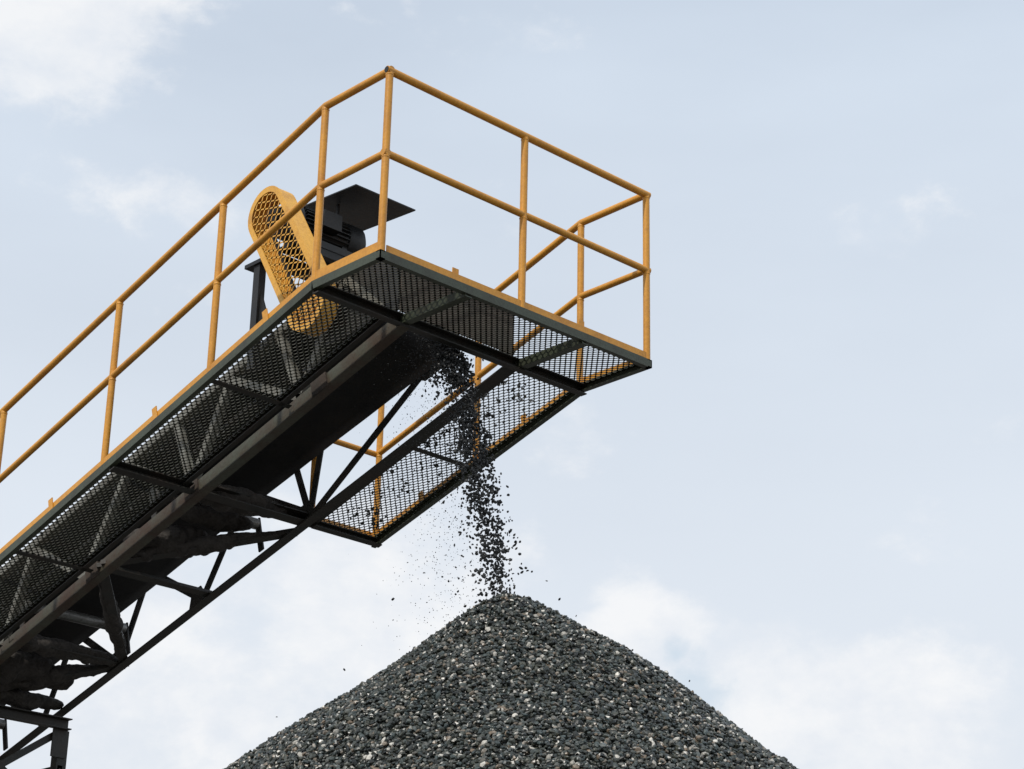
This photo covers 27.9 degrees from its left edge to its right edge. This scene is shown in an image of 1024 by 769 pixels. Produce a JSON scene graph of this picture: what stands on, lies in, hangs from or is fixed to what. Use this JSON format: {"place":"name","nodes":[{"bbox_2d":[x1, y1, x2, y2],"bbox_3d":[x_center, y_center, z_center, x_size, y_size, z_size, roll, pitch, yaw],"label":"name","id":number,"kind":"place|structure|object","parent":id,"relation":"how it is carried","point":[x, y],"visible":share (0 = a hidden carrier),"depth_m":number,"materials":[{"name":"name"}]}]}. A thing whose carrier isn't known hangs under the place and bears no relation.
{"place":"outdoors","nodes":[
{"label":"outdoors","id":0,"kind":"place"},
{"bbox_2d":[361,321,528,649],"bbox_3d":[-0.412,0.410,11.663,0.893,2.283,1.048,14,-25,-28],"label":"falling gravel","id":1,"kind":"structure","parent":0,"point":[447,358],"depth_m":11.52,"materials":[{"name":"grey gravel"}]},
{"bbox_2d":[0,0,1023,768],"label":"sky","id":2,"kind":"structure","parent":0,"point":[806,512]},
{"label":"ground","id":3,"kind":"structure","parent":0,"visible":0},
{"bbox_2d":[0,705,72,768],"bbox_3d":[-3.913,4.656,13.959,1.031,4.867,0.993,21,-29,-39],"label":"support tower","id":4,"kind":"structure","parent":3,"relation":"on","point":[58,736],"depth_m":14.73,"materials":[{"name":"metal"}]},
{"bbox_2d":[0,184,516,760],"bbox_3d":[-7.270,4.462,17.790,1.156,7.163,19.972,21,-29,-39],"label":"belt conveyor","id":5,"kind":"object","parent":4,"relation":"on","point":[256,466],"visible":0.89,"depth_m":13.14,"materials":[{"name":"black metal"}]},
{"bbox_2d":[0,249,651,647],"bbox_3d":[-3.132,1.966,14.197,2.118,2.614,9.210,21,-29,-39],"label":"walkway platform","id":6,"kind":"structure","parent":5,"relation":"attached to","point":[564,339],"depth_m":12.25,"materials":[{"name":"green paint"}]},
{"bbox_2d":[0,329,533,620],"bbox_3d":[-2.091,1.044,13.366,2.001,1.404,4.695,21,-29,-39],"label":"spilled gravel","id":7,"kind":"structure","parent":6,"relation":"on","point":[265,341],"depth_m":12.91,"materials":[{"name":"grey gravel"}]},
{"bbox_2d":[0,65,650,553],"bbox_3d":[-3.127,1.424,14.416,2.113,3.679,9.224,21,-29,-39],"label":"guardrail","id":8,"kind":"object","parent":6,"relation":"attached to","point":[384,155],"visible":0.81,"depth_m":12.12,"materials":[{"name":"yellow metal"}]},
{"bbox_2d":[224,592,797,768],"bbox_3d":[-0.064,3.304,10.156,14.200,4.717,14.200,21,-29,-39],"label":"gravel pile","id":9,"kind":"object","parent":3,"relation":"on","point":[504,680],"visible":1,"depth_m":9.62,"materials":[{"name":"gravel"}]}
]}

